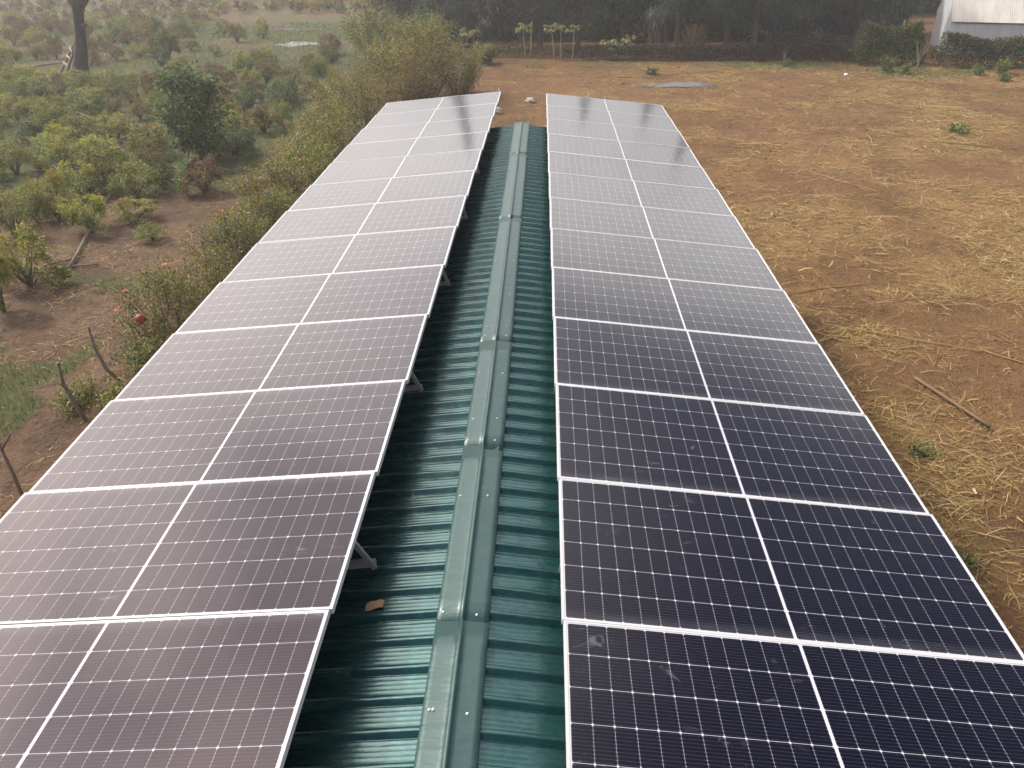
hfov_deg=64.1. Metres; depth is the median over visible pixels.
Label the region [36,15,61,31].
plantation shrub
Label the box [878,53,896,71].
weed
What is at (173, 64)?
plantation shrub
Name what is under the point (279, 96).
plantation shrub
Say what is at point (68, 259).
fallen pole
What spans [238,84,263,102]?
plantation shrub
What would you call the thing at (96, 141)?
plantation shrub
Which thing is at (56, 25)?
plantation shrub
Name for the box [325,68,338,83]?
plantation shrub
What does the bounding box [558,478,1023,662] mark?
solar panel
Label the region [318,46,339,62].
plantation shrub
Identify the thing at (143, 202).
plantation shrub
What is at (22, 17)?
plantation shrub
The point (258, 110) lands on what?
plantation shrub
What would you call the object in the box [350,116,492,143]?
solar panel
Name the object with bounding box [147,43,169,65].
plantation shrub
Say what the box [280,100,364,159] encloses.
hedge bush
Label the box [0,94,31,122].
plantation shrub
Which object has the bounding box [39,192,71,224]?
plantation shrub
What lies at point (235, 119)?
plantation shrub
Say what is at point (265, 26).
plantation shrub
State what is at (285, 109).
plantation shrub
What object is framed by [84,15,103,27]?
plantation shrub
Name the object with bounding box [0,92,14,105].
plantation shrub
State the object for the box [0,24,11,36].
plantation shrub
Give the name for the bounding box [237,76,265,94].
plantation shrub
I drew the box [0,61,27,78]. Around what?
plantation shrub
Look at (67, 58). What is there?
ladder
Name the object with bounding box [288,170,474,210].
solar panel
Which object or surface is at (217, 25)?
plantation shrub
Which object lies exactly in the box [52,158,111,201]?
plantation shrub
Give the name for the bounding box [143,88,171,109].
plantation shrub
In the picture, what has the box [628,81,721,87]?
gravel patch
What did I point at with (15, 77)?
plantation shrub
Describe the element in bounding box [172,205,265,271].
hedge bush
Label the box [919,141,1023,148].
maize stalk
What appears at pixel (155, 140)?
plantation shrub
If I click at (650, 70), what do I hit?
weed
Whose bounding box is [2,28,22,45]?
plantation shrub
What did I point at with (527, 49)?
brush hedge
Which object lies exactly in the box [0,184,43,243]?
plantation shrub
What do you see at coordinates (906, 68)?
weed
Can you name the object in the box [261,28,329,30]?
mud rut
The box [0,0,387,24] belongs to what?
shrubs
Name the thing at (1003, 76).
weed
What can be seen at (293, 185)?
hedge bush
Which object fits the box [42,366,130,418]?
hedge bush
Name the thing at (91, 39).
plantation shrub
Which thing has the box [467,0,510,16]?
feathery tree
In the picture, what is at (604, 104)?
solar panel
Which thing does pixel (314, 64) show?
plantation shrub
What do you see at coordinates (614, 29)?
feathery tree
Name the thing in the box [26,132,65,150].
plantation shrub
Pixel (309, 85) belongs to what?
plantation shrub
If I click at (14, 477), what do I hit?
stick stake
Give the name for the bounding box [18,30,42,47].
plantation shrub
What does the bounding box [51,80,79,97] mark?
plantation shrub
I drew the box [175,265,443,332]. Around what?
solar panel
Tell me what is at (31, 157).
plantation shrub
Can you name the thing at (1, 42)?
plantation shrub
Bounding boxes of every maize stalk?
[617,76,654,77]
[717,137,808,149]
[733,146,799,152]
[786,283,866,293]
[808,171,875,190]
[809,325,840,340]
[817,327,863,342]
[866,330,981,351]
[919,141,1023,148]
[979,348,1023,362]
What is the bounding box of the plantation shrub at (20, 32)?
[11,28,26,40]
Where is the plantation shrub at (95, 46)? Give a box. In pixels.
[87,41,98,61]
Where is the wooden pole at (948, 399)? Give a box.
[913,376,990,427]
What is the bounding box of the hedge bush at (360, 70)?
[321,59,376,99]
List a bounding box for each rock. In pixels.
[495,107,501,113]
[525,97,535,102]
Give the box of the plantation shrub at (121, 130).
[90,109,131,142]
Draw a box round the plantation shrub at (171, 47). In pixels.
[154,26,181,58]
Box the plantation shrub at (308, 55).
[296,52,327,69]
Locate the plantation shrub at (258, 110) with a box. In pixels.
[239,103,288,132]
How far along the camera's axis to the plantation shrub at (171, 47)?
45.70 m
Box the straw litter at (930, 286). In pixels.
[0,58,1023,650]
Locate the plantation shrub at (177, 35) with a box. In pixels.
[162,30,185,45]
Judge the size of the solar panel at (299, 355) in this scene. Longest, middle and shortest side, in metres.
2.278 x 1.149 x 0.037 m
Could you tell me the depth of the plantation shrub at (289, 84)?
35.21 m
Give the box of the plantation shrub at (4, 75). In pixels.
[0,67,20,83]
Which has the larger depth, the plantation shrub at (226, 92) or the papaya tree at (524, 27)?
the papaya tree at (524, 27)
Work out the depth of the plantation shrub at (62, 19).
59.83 m
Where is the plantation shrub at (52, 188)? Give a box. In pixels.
[20,167,77,208]
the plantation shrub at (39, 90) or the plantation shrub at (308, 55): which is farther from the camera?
the plantation shrub at (308, 55)
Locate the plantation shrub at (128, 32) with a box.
[117,28,139,45]
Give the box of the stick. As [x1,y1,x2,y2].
[27,61,62,66]
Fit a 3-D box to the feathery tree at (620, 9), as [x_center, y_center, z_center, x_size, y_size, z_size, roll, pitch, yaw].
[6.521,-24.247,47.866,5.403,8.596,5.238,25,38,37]
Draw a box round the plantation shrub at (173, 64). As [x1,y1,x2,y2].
[161,58,192,71]
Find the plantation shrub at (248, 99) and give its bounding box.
[231,89,255,113]
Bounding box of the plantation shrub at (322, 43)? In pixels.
[315,33,340,53]
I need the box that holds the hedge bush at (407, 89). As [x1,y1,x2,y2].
[369,40,446,102]
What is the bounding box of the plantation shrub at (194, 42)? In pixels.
[179,37,199,50]
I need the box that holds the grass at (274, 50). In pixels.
[0,20,994,438]
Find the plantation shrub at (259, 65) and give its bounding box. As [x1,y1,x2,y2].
[245,58,284,82]
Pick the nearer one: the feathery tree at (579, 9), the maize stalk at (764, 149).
the maize stalk at (764, 149)
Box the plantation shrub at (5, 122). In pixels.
[0,109,16,133]
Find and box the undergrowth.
[417,4,888,41]
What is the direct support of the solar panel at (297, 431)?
on the mounting rack
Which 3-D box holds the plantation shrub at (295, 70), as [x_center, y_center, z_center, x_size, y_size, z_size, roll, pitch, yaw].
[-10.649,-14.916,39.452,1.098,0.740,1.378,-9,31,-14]
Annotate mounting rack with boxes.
[348,131,489,569]
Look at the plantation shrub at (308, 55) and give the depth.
42.10 m
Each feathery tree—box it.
[350,0,426,36]
[371,0,417,21]
[410,0,482,44]
[445,0,529,46]
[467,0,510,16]
[490,0,586,45]
[524,0,615,48]
[581,0,660,44]
[596,6,627,39]
[624,0,727,52]
[628,0,710,47]
[656,2,685,38]
[700,0,778,50]
[704,2,733,39]
[707,3,752,36]
[711,0,820,54]
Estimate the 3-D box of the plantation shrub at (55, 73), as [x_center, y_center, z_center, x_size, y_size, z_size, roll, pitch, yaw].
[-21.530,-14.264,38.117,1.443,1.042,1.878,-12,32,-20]
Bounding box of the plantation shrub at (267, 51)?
[256,45,277,59]
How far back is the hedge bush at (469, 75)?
36.12 m
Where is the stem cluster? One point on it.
(649, 40)
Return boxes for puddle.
[275,42,328,47]
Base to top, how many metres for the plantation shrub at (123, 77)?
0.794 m
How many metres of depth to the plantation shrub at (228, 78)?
38.38 m
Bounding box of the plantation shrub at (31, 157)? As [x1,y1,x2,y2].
[0,136,47,174]
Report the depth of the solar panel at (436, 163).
11.61 m
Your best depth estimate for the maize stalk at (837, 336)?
15.36 m
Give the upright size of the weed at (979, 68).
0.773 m
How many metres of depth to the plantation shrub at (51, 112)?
29.11 m
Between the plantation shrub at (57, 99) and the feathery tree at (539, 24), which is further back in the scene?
the feathery tree at (539, 24)
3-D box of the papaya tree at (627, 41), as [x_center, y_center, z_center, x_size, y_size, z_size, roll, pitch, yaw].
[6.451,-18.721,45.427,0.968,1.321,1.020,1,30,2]
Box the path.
[0,74,348,492]
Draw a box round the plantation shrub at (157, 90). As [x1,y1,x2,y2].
[153,81,175,100]
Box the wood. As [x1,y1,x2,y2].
[373,0,940,14]
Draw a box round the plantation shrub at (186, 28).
[170,22,188,31]
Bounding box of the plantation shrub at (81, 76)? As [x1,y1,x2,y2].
[61,66,93,93]
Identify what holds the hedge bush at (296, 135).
on the ground at (978, 368)
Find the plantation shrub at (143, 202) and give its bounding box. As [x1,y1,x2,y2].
[108,196,161,225]
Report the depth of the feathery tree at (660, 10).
45.56 m
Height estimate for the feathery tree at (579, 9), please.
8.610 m
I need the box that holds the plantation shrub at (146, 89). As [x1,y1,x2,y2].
[138,69,162,91]
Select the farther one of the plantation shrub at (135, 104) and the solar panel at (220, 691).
the plantation shrub at (135, 104)
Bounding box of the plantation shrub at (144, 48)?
[124,40,149,57]
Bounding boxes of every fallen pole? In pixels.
[43,263,98,268]
[52,255,84,263]
[67,193,110,268]
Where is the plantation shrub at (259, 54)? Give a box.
[246,50,269,61]
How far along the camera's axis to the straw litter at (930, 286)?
20.76 m
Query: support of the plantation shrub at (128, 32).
on the ground at (978, 368)
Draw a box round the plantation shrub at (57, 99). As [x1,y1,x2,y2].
[31,94,70,119]
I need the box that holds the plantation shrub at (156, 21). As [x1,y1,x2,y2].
[147,17,164,29]
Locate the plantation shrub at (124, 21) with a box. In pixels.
[110,14,130,29]
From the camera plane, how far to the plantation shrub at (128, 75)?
38.80 m
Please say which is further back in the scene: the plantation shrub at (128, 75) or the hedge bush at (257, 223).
the plantation shrub at (128, 75)
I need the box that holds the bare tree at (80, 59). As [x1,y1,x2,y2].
[68,0,90,77]
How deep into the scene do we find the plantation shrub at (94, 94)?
33.58 m
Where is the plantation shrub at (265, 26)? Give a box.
[255,15,269,38]
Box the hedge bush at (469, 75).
[428,42,489,95]
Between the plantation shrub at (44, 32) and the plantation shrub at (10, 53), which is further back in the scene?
the plantation shrub at (44, 32)
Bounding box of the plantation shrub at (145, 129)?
[129,122,164,145]
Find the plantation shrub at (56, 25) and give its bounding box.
[52,17,72,33]
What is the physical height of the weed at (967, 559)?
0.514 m
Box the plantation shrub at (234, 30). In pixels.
[224,22,248,41]
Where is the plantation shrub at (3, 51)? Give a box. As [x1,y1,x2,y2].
[0,44,17,57]
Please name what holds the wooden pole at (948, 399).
on the ground at (978, 368)
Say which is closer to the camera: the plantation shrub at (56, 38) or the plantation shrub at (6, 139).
the plantation shrub at (6, 139)
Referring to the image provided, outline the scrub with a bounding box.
[744,30,880,55]
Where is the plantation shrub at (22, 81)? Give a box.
[9,73,53,99]
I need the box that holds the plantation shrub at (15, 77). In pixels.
[10,74,35,96]
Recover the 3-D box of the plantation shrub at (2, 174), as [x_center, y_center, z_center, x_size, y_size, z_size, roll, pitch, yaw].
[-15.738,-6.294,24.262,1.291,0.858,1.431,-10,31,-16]
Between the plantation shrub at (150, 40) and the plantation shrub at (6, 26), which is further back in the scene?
the plantation shrub at (6, 26)
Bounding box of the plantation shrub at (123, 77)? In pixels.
[104,73,135,86]
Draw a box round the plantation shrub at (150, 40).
[137,37,155,48]
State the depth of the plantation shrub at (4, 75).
37.96 m
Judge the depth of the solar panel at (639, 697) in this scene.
3.61 m
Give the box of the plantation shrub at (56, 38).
[45,34,65,48]
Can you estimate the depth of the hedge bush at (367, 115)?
30.50 m
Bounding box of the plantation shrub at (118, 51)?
[104,43,124,60]
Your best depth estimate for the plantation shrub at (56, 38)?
49.42 m
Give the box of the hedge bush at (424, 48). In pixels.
[371,9,468,98]
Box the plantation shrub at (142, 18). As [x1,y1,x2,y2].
[128,12,149,26]
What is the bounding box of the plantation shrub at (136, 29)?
[131,19,150,36]
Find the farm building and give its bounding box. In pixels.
[283,121,565,767]
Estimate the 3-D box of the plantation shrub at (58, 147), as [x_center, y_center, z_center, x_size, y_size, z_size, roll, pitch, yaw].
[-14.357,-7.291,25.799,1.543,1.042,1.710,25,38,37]
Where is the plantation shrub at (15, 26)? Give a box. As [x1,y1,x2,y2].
[10,19,28,34]
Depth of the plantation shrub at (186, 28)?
55.28 m
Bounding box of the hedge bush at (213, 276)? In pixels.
[133,236,243,310]
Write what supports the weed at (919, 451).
on the ground at (978, 368)
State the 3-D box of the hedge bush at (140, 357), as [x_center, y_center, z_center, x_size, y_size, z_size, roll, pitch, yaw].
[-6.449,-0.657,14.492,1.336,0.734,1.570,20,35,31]
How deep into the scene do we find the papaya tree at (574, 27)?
45.12 m
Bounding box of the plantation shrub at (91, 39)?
[87,37,102,49]
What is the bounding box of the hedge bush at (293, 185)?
[222,159,310,212]
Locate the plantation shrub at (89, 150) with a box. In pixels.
[72,136,132,193]
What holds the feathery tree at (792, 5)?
on the ground at (978, 368)
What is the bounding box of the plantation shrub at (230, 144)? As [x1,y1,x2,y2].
[209,120,259,158]
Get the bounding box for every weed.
[643,67,658,74]
[780,59,792,66]
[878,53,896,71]
[898,62,912,74]
[901,437,939,461]
[947,121,971,134]
[951,541,991,573]
[970,62,986,75]
[992,56,1014,73]
[997,72,1012,81]
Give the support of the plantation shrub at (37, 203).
on the ground at (978, 368)
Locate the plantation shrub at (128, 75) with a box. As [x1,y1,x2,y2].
[120,70,137,84]
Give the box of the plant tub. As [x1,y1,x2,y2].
[362,0,375,17]
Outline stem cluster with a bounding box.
[647,16,660,46]
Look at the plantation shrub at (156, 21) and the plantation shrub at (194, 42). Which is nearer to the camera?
the plantation shrub at (194, 42)
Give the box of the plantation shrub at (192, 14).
[184,9,202,21]
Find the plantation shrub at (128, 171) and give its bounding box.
[101,157,163,198]
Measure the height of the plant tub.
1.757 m
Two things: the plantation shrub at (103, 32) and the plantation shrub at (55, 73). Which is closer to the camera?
the plantation shrub at (55, 73)
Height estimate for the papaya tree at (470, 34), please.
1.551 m
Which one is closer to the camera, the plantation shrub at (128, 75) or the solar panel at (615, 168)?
the solar panel at (615, 168)
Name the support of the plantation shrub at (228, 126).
on the ground at (978, 368)
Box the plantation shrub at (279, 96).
[265,80,301,108]
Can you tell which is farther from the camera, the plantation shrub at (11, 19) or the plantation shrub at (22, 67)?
the plantation shrub at (11, 19)
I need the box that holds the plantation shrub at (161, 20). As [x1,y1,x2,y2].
[141,14,164,26]
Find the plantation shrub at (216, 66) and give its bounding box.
[201,62,227,75]
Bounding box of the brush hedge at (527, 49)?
[489,44,579,57]
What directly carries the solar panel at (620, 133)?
on the rack
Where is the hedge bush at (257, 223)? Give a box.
[199,199,272,249]
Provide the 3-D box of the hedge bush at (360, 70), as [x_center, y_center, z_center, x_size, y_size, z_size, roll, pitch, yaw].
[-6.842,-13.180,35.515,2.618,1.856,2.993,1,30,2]
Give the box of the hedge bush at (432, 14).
[397,3,458,52]
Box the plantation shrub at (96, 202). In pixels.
[56,192,109,235]
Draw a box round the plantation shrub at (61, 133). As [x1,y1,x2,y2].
[33,119,82,156]
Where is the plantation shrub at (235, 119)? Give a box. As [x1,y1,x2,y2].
[209,109,255,131]
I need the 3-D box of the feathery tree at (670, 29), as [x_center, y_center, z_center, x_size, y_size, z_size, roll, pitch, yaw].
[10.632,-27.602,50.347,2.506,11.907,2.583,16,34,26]
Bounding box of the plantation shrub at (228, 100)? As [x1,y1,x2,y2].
[208,94,235,116]
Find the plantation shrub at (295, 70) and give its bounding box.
[281,66,303,82]
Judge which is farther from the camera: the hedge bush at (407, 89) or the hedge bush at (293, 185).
the hedge bush at (407, 89)
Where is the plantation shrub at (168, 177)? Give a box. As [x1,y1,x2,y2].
[142,151,174,190]
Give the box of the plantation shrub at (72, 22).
[70,18,88,31]
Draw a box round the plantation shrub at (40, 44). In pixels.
[29,41,54,54]
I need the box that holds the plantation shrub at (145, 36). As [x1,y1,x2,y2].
[138,31,159,46]
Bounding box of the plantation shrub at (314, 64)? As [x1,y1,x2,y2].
[309,55,331,75]
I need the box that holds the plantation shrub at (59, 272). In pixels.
[0,220,74,287]
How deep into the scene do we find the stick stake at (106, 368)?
13.82 m
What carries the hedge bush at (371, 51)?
on the ground at (978, 368)
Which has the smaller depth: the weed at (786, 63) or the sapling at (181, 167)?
the sapling at (181, 167)
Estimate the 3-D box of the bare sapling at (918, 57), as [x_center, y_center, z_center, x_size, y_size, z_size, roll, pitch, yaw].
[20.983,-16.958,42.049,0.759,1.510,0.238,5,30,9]
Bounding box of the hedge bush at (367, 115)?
[317,65,402,127]
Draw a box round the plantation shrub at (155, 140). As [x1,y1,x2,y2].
[122,118,172,160]
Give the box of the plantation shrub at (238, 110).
[207,100,243,125]
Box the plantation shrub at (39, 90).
[11,81,56,102]
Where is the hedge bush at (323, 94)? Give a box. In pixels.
[308,72,376,114]
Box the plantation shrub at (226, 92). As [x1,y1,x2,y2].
[215,80,234,101]
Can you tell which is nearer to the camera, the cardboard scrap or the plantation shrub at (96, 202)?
the cardboard scrap
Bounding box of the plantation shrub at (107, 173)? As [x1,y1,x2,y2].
[92,167,120,188]
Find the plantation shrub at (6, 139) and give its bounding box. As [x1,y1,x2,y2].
[0,133,21,159]
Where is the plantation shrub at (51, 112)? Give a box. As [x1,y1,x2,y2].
[25,96,69,134]
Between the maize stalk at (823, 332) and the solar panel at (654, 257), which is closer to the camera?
the solar panel at (654, 257)
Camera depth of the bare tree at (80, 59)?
40.17 m
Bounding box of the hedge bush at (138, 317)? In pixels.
[106,261,212,343]
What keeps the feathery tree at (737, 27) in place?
on the ground at (978, 368)
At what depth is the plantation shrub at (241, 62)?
41.16 m
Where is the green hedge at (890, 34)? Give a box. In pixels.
[847,19,925,65]
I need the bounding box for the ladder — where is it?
[60,40,74,74]
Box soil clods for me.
[0,62,1023,640]
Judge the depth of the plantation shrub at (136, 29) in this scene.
53.90 m
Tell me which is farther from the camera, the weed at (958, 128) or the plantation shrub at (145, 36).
the plantation shrub at (145, 36)
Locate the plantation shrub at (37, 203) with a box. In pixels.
[11,178,50,223]
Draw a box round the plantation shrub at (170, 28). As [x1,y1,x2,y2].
[156,24,185,39]
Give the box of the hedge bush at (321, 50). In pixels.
[309,44,342,55]
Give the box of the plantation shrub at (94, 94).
[61,84,111,112]
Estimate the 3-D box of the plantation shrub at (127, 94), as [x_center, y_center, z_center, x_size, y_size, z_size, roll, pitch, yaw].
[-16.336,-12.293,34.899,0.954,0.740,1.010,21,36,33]
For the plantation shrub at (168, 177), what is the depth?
23.70 m
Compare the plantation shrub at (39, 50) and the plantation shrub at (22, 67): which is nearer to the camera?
the plantation shrub at (22, 67)
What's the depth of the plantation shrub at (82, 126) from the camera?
28.29 m
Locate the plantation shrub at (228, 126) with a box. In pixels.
[198,115,233,139]
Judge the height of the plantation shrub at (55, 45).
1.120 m
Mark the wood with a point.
(927, 6)
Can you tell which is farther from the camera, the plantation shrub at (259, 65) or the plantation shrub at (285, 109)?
the plantation shrub at (259, 65)
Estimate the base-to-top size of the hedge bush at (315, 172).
1.715 m
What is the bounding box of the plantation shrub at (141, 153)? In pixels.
[132,142,173,165]
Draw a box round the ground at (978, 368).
[0,0,1023,653]
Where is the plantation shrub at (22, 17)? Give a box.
[10,12,27,26]
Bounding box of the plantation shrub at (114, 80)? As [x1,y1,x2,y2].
[84,66,124,94]
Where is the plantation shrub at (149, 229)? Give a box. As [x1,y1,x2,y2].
[134,221,166,243]
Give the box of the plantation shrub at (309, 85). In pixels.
[299,75,326,98]
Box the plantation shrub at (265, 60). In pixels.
[259,54,280,78]
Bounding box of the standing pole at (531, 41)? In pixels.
[530,22,531,57]
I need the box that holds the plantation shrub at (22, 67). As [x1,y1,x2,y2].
[12,62,38,78]
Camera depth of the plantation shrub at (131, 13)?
60.64 m
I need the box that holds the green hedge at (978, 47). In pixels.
[924,30,1023,68]
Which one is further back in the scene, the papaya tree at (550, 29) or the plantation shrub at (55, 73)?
the papaya tree at (550, 29)
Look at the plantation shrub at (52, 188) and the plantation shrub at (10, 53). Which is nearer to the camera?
the plantation shrub at (52, 188)
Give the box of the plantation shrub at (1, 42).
[0,37,6,47]
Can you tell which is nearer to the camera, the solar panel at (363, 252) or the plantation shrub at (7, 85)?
the solar panel at (363, 252)
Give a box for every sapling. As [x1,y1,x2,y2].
[171,157,193,194]
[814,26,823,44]
[916,41,929,68]
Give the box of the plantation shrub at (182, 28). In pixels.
[173,20,194,37]
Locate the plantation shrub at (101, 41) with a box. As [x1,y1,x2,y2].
[95,34,113,50]
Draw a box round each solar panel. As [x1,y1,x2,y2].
[0,472,375,624]
[0,610,330,767]
[29,380,405,491]
[114,314,427,399]
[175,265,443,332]
[223,226,456,281]
[258,195,466,242]
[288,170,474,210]
[312,149,481,184]
[332,131,487,162]
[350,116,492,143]
[365,103,496,127]
[377,91,500,114]
[546,93,668,116]
[547,105,677,130]
[547,118,689,147]
[547,133,700,166]
[548,151,715,188]
[549,172,733,215]
[550,197,754,248]
[551,228,782,289]
[552,267,817,342]
[553,317,864,414]
[555,384,928,513]
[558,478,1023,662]
[563,620,1023,767]
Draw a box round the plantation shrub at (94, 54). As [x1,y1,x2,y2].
[88,48,104,64]
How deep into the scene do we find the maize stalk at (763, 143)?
28.50 m
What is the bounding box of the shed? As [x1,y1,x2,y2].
[930,0,1023,56]
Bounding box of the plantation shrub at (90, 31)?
[85,24,93,37]
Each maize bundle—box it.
[681,23,707,50]
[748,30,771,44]
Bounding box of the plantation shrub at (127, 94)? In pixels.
[116,87,143,103]
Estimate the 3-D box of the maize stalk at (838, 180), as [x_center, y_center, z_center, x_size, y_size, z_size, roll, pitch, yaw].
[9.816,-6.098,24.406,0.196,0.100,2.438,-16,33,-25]
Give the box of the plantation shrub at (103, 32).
[101,29,116,39]
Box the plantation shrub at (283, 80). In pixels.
[267,74,300,90]
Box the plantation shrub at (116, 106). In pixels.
[102,98,123,111]
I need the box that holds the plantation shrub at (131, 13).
[125,10,143,22]
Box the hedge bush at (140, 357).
[104,322,174,378]
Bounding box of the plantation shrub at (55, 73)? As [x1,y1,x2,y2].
[33,66,63,86]
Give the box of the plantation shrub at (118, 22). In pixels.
[103,18,122,32]
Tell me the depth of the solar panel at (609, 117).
14.48 m
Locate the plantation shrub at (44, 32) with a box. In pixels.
[24,25,48,42]
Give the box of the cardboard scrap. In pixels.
[365,599,384,611]
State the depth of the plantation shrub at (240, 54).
42.25 m
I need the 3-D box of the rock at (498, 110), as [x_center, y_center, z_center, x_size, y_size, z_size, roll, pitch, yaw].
[-0.602,-11.036,33.089,0.426,0.360,0.375,1,30,2]
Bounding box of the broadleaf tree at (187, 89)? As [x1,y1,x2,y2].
[151,59,234,159]
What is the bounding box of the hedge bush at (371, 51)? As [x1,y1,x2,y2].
[354,33,417,92]
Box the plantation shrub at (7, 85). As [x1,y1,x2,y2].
[0,79,16,100]
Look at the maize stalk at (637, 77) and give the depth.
40.36 m
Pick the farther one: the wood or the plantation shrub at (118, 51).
the wood
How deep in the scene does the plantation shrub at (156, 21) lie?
57.28 m
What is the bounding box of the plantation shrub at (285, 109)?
[264,98,292,125]
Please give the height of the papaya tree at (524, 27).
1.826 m
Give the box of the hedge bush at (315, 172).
[253,135,337,194]
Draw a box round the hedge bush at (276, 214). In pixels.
[234,181,298,231]
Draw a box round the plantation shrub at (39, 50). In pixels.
[24,45,47,59]
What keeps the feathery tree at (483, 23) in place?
on the ground at (978, 368)
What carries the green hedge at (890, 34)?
on the ground at (978, 368)
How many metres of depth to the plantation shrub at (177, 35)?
50.29 m
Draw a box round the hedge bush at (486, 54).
[470,39,499,64]
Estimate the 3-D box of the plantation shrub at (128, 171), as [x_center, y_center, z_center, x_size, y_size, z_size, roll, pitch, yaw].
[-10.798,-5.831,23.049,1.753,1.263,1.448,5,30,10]
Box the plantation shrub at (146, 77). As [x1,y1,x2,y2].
[137,70,159,92]
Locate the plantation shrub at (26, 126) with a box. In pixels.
[2,116,57,146]
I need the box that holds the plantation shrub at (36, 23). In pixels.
[21,18,44,30]
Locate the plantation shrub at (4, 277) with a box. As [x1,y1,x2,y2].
[0,252,18,318]
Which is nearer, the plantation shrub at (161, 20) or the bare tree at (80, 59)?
the bare tree at (80, 59)
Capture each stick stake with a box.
[0,433,23,496]
[56,362,87,421]
[86,326,123,382]
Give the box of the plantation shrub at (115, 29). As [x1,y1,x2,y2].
[110,25,132,43]
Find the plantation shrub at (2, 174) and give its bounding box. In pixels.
[0,169,7,178]
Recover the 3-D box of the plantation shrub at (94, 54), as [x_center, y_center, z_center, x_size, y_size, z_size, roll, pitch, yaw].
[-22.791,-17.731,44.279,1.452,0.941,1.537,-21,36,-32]
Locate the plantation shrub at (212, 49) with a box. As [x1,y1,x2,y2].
[205,43,220,55]
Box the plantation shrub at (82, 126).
[54,111,105,141]
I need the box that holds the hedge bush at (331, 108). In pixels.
[297,91,364,138]
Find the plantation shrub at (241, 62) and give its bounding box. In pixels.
[233,55,254,74]
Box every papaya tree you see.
[458,27,479,52]
[515,23,532,57]
[544,25,556,58]
[553,22,569,58]
[569,25,579,58]
[600,39,619,58]
[620,35,636,58]
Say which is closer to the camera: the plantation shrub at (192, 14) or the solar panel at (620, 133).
the solar panel at (620, 133)
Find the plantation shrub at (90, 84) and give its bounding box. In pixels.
[80,77,111,97]
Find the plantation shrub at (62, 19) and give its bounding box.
[54,16,69,23]
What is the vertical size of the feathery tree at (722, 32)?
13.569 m
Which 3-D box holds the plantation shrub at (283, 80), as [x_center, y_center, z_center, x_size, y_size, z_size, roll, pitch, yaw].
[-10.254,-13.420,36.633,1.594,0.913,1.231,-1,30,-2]
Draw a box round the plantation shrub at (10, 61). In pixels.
[0,57,16,70]
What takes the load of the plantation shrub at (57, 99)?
on the ground at (978, 368)
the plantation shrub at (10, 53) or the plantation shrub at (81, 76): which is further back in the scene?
the plantation shrub at (10, 53)
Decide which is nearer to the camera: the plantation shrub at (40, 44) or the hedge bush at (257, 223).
the hedge bush at (257, 223)
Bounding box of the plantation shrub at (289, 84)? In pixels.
[262,72,298,100]
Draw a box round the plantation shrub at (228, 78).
[212,68,239,85]
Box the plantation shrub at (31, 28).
[20,25,46,45]
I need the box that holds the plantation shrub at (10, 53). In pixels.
[5,46,23,61]
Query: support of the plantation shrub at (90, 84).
on the ground at (978, 368)
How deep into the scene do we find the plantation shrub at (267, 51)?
45.45 m
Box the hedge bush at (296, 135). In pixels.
[268,124,338,173]
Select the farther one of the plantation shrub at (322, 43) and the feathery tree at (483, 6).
the feathery tree at (483, 6)
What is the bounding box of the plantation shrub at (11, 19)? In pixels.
[0,14,21,30]
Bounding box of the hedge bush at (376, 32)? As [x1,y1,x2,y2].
[338,1,410,60]
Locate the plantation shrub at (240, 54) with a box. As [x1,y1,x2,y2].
[230,50,251,69]
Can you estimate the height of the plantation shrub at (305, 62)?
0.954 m
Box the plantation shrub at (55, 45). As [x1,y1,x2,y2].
[43,38,62,58]
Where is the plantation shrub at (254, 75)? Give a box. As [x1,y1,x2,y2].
[239,66,262,82]
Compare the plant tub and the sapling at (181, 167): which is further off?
the plant tub
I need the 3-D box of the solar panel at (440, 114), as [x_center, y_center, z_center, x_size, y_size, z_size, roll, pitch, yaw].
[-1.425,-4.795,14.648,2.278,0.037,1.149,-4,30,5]
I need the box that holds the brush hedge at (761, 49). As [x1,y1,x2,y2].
[579,42,856,61]
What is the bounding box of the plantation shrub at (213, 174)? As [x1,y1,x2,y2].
[177,156,228,196]
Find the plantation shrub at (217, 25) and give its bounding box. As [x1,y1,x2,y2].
[212,17,231,35]
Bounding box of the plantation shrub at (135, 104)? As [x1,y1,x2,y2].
[124,98,151,119]
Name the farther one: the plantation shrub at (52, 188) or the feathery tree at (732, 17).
the feathery tree at (732, 17)
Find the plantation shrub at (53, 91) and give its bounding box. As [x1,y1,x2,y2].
[29,83,60,103]
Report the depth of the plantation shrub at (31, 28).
51.24 m
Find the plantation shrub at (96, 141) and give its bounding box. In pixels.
[66,133,129,159]
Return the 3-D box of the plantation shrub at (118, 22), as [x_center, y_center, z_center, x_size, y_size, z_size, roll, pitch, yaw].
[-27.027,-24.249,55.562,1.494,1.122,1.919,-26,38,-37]
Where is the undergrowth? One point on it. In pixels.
(693, 21)
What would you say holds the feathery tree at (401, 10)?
on the ground at (978, 368)
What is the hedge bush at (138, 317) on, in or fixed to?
on the ground at (978, 368)
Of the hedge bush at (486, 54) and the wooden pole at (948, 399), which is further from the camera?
the hedge bush at (486, 54)
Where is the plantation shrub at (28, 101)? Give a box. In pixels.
[13,94,43,114]
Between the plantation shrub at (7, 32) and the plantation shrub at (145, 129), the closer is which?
the plantation shrub at (145, 129)
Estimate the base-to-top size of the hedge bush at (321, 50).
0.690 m
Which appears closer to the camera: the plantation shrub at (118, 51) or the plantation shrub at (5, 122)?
the plantation shrub at (5, 122)
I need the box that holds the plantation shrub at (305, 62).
[301,55,319,73]
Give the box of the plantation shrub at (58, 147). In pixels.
[30,135,86,169]

